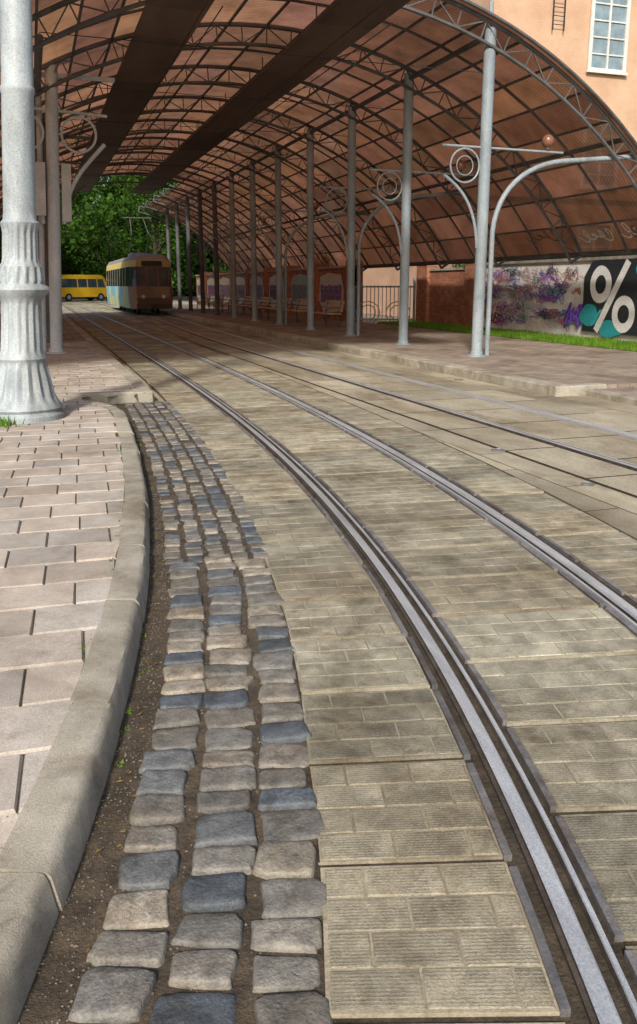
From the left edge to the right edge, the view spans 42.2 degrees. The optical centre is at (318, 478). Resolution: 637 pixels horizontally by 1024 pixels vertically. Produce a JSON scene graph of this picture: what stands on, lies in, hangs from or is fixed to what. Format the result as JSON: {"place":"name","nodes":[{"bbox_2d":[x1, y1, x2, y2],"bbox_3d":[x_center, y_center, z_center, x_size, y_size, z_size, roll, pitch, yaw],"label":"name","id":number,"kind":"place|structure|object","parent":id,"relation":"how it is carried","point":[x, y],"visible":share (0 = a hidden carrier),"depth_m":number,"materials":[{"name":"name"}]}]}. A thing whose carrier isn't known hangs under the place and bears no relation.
{"place":"outdoors","nodes":[
{"label":"outdoors","id":0,"kind":"place"},
{"bbox_2d":[0,306,86,341],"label":"pavement","id":1,"kind":"structure","parent":0,"point":[70,332],"depth_m":24.12,"materials":[{"name":"grey stone"}]},
{"bbox_2d":[0,341,136,852],"bbox_3d":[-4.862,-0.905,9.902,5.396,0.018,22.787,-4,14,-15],"label":"pavement","id":2,"kind":"structure","parent":0,"point":[48,654],"depth_m":4.36,"materials":[{"name":"grey stone"}]},
{"bbox_2d":[0,0,64,423],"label":"street lamp","id":3,"kind":"object","parent":2,"relation":"on","point":[27,392],"visible":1,"depth_m":8.27,"materials":[{"name":"metal"}]},
{"bbox_2d":[173,295,411,321],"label":"ground","id":4,"kind":"structure","parent":0,"point":[195,300],"depth_m":42.69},
{"bbox_2d":[116,175,176,269],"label":"tree","id":5,"kind":"object","parent":4,"relation":"on","point":[135,207],"visible":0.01,"depth_m":104.34,"materials":[{"name":"green plant"}]},
{"bbox_2d":[107,175,192,275],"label":"tree","id":6,"kind":"object","parent":4,"relation":"on","point":[175,266],"visible":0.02,"depth_m":93.70,"materials":[{"name":"green plant"}]},
{"bbox_2d":[133,179,228,273],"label":"tree","id":7,"kind":"object","parent":4,"relation":"on","point":[182,238],"visible":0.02,"depth_m":88.06,"materials":[{"name":"green plant"}]},
{"bbox_2d":[66,175,464,296],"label":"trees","id":8,"kind":"object","parent":4,"relation":"on","point":[196,266],"visible":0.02,"depth_m":114.20,"materials":[{"name":"green plant"}]},
{"bbox_2d":[0,297,636,538],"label":"road","id":9,"kind":"structure","parent":0,"point":[616,509],"depth_m":8.64,"materials":[{"name":"concrete"}]},
{"bbox_2d":[0,219,1,263],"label":"tree","id":10,"kind":"object","parent":9,"relation":"on","point":[0,247],"visible":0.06,"depth_m":72.32,"materials":[{"name":"green plant"}]},
{"bbox_2d":[0,183,120,261],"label":"tree","id":11,"kind":"object","parent":9,"relation":"on","point":[79,229],"visible":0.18,"depth_m":67.99,"materials":[{"name":"green plant"}]},
{"bbox_2d":[61,246,79,274],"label":"tree","id":12,"kind":"object","parent":9,"relation":"on","point":[72,272],"visible":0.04,"depth_m":96.06,"materials":[{"name":"green plant"}]},
{"bbox_2d":[0,396,149,1023],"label":"kerb","id":13,"kind":"structure","parent":9,"relation":"on","point":[41,853],"depth_m":2.41,"materials":[{"name":"concrete"}]},
{"bbox_2d":[61,275,106,300],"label":"minibus","id":14,"kind":"object","parent":9,"relation":"on","point":[89,287],"visible":0.81,"depth_m":80.02,"materials":[{"name":"paint"}]},
{"bbox_2d":[60,199,108,297],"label":"tree","id":15,"kind":"object","parent":9,"relation":"on","point":[88,254],"visible":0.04,"depth_m":99.71,"materials":[{"name":"green plant"}]},
{"bbox_2d":[60,191,134,298],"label":"tree","id":16,"kind":"object","parent":9,"relation":"on","point":[83,268],"visible":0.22,"depth_m":90.53,"materials":[{"name":"green plant"}]},
{"bbox_2d":[61,175,151,279],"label":"tree","id":17,"kind":"object","parent":9,"relation":"on","point":[114,190],"visible":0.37,"depth_m":88.78,"materials":[{"name":"green plant"}]},
{"bbox_2d":[62,313,154,404],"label":"platform kerb","id":18,"kind":"structure","parent":9,"relation":"on","point":[144,392],"depth_m":10.80,"materials":[{"name":"concrete"}]},
{"bbox_2d":[98,174,196,294],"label":"tree","id":19,"kind":"object","parent":9,"relation":"on","point":[156,225],"visible":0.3,"depth_m":79.51,"materials":[{"name":"green plant"}]},
{"bbox_2d":[17,402,324,1023],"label":"gutter","id":20,"kind":"object","parent":9,"relation":"on","point":[243,976],"visible":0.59,"depth_m":2.35,"materials":[{"name":"soil"}]},
{"bbox_2d":[86,437,168,952],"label":"fallen leaves","id":21,"kind":"object","parent":20,"relation":"on","point":[98,850],"visible":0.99,"depth_m":2.84,"materials":[{"name":"brown plant"}]},
{"bbox_2d":[18,487,319,1023],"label":"grit","id":22,"kind":"object","parent":20,"relation":"on","point":[95,927],"visible":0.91,"depth_m":2.69,"materials":[{"name":"gravel"}]},
{"bbox_2d":[68,401,332,1023],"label":"cobblestones","id":23,"kind":"structure","parent":20,"relation":"on","point":[116,986],"depth_m":2.38,"materials":[{"name":"stone"}]},
{"bbox_2d":[0,320,636,848],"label":"grass","id":24,"kind":"structure","parent":9,"relation":"on","point":[578,340],"depth_m":21.01,"materials":[{"name":"green plant"}]},
{"bbox_2d":[62,299,636,1023],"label":"tram track","id":25,"kind":"structure","parent":9,"relation":"on","point":[588,979],"depth_m":2.91,"materials":[{"name":"metal"}]},
{"bbox_2d":[62,311,636,1023],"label":"track bed","id":26,"kind":"object","parent":9,"relation":"on","point":[568,983],"visible":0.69,"depth_m":2.27,"materials":[{"name":"grey concrete"}]},
{"bbox_2d":[62,307,636,1023],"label":"track slabs","id":27,"kind":"structure","parent":26,"relation":"on","point":[420,941],"depth_m":3.15,"materials":[{"name":"concrete"}]},
{"bbox_2d":[67,307,636,1016],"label":"steel edging","id":28,"kind":"object","parent":9,"relation":"on","point":[599,899],"visible":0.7,"depth_m":3.29,"materials":[{"name":"metal"}]},
{"bbox_2d":[75,297,636,470],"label":"tram track","id":29,"kind":"structure","parent":9,"relation":"on","point":[618,462],"depth_m":10.50,"materials":[{"name":"metal"}]},
{"bbox_2d":[106,217,173,313],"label":"tram","id":30,"kind":"object","parent":29,"relation":"on","point":[137,282],"visible":0.99,"depth_m":41.31,"materials":[{"name":"paint"}]},
{"bbox_2d":[106,308,636,497],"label":"track bed","id":31,"kind":"object","parent":9,"relation":"on","point":[588,479],"visible":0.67,"depth_m":9.30,"materials":[{"name":"grey concrete"}]},
{"bbox_2d":[103,307,636,495],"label":"track panels","id":32,"kind":"object","parent":31,"relation":"on","point":[617,446],"visible":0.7,"depth_m":10.41,"materials":[{"name":"concrete"}]},
{"bbox_2d":[454,379,594,485],"bbox_3d":[2.848,-0.779,9.859,2.016,0.009,7.365,1,13,6],"label":"drain cover","id":33,"kind":"object","parent":31,"relation":"on","point":[582,483],"visible":1,"depth_m":7.62,"materials":[{"name":"metal"}]},
{"bbox_2d":[145,309,636,405],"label":"platform kerb","id":34,"kind":"structure","parent":9,"relation":"on","point":[549,388],"depth_m":14.09,"materials":[{"name":"concrete"}]},
{"bbox_2d":[161,304,636,395],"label":"platform","id":35,"kind":"structure","parent":9,"relation":"on","point":[613,370],"depth_m":17.75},
{"bbox_2d":[196,294,210,308],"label":"park bench","id":36,"kind":"object","parent":35,"relation":"on","point":[207,297],"visible":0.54,"depth_m":47.69,"materials":[{"name":"brown wood"}]},
{"bbox_2d":[208,294,224,310],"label":"park bench","id":37,"kind":"object","parent":35,"relation":"on","point":[221,297],"visible":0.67,"depth_m":44.23,"materials":[{"name":"brown wood"}]},
{"bbox_2d":[222,295,239,313],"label":"park bench","id":38,"kind":"object","parent":35,"relation":"on","point":[230,304],"visible":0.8,"depth_m":41.00,"materials":[{"name":"brown wood"}]},
{"bbox_2d":[237,295,251,315],"bbox_3d":[-3.466,-8.152,38.758,0.602,0.910,1.800,-4,14,-18],"label":"park bench","id":39,"kind":"object","parent":35,"relation":"on","point":[247,301],"visible":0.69,"depth_m":38.59,"materials":[{"name":"brown wood"}]},
{"bbox_2d":[249,296,272,317],"bbox_3d":[-2.499,-7.503,35.993,0.602,0.910,1.800,-4,14,-18],"label":"park bench","id":40,"kind":"object","parent":35,"relation":"on","point":[264,302],"visible":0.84,"depth_m":35.68,"materials":[{"name":"brown wood"}]},
{"bbox_2d":[266,297,290,319],"bbox_3d":[-1.629,-6.919,33.505,0.602,0.910,1.800,-4,14,-18],"label":"park bench","id":41,"kind":"object","parent":35,"relation":"on","point":[288,301],"visible":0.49,"depth_m":33.40,"materials":[{"name":"brown wood"}]},
{"bbox_2d":[196,261,362,321],"bbox_3d":[-3.711,-10.516,46.147,0.520,2.400,32.000,-4,14,-18],"label":"masonry","id":42,"kind":"object","parent":35,"relation":"on","point":[266,275],"visible":0.33,"depth_m":38.10,"materials":[{"name":"red brick"}]},
{"bbox_2d":[197,273,343,311],"bbox_3d":[-3.978,-10.591,46.470,0.005,1.600,30.800,-4,14,-18],"label":"graffiti","id":43,"kind":"object","parent":42,"relation":"attached to","point":[331,286],"visible":0.71,"depth_m":38.48,"materials":[{"name":"paint"}]},
{"bbox_2d":[195,265,356,275],"bbox_3d":[-3.701,-11.490,45.922,0.420,0.080,32.000,-4,14,-18],"label":"coping","id":44,"kind":"object","parent":42,"relation":"on","point":[330,267],"visible":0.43,"depth_m":38.15,"materials":[{"name":"stone"}]},
{"bbox_2d":[287,298,306,322],"bbox_3d":[-0.758,-6.336,31.017,0.602,0.910,1.800,-4,14,-18],"label":"park bench","id":45,"kind":"object","parent":35,"relation":"on","point":[302,305],"visible":0.71,"depth_m":31.00,"materials":[{"name":"brown wood"}]},
{"bbox_2d":[0,0,636,356],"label":"tram stop canopy","id":46,"kind":"object","parent":35,"relation":"on","point":[523,147],"visible":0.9,"depth_m":19.57,"materials":[{"name":"metal"}]},
{"bbox_2d":[39,0,483,246],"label":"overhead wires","id":47,"kind":"object","parent":46,"relation":"attached to","point":[196,46],"visible":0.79,"depth_m":17.26,"materials":[{"name":"metal"}]},
{"bbox_2d":[314,299,343,327],"bbox_3d":[0.305,-5.622,27.975,0.602,0.910,1.800,-4,14,-18],"label":"park bench","id":48,"kind":"object","parent":35,"relation":"on","point":[335,307],"visible":0.89,"depth_m":27.72,"materials":[{"name":"brown wood"}]},
{"bbox_2d":[354,277,415,322],"bbox_3d":[2.407,-6.697,31.008,2.484,1.722,0.098,3,14,14],"label":"iron fence","id":49,"kind":"object","parent":35,"relation":"on","point":[394,287],"visible":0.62,"depth_m":31.00,"materials":[{"name":"metal"}]},
{"bbox_2d":[483,258,636,342],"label":"graffiti wall","id":50,"kind":"structure","parent":9,"relation":"on","point":[568,297],"depth_m":22.90,"materials":[{"name":"paint"}]},
{"bbox_2d":[484,259,636,337],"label":"graffiti","id":51,"kind":"object","parent":50,"relation":"attached to","point":[608,306],"visible":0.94,"depth_m":21.26,"materials":[{"name":"paint"}]},
{"bbox_2d":[486,255,636,264],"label":"coping","id":52,"kind":"object","parent":50,"relation":"on","point":[579,259],"visible":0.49,"depth_m":21.71,"materials":[{"name":"stone"}]},
{"bbox_2d":[363,0,636,317],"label":"walls","id":53,"kind":"structure","parent":0,"point":[568,47],"depth_m":32.37,"materials":[{"name":"orange paint"}]},
{"bbox_2d":[552,0,565,30],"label":"wall ladder","id":54,"kind":"object","parent":53,"relation":"attached to","point":[554,6],"depth_m":31.44,"materials":[{"name":"metal"}]},
{"bbox_2d":[586,0,630,75],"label":"window frames","id":55,"kind":"structure","parent":53,"relation":"attached to","point":[605,70],"depth_m":32.39,"materials":[{"name":"white wood"}]},
{"bbox_2d":[591,0,626,69],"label":"window panes","id":56,"kind":"object","parent":55,"relation":"in","point":[601,30],"visible":0.24,"depth_m":32.42,"materials":[{"name":"glass"}]},
{"bbox_2d":[378,323,636,351],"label":"lawn","id":57,"kind":"structure","parent":0,"point":[536,340],"depth_m":20.09,"materials":[{"name":"plant"}]},
{"bbox_2d":[415,263,474,326],"bbox_3d":[4.602,-6.309,28.541,0.650,2.250,4.330,-4,14,-18],"label":"masonry","id":58,"kind":"object","parent":57,"relation":"on","point":[445,296],"visible":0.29,"depth_m":28.56,"materials":[{"name":"red brick"}]},
{"bbox_2d":[429,267,464,270],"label":"caps","id":59,"kind":"object","parent":58,"relation":"on","point":[457,268],"visible":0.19,"depth_m":28.18,"materials":[{"name":"concrete"}]}
]}

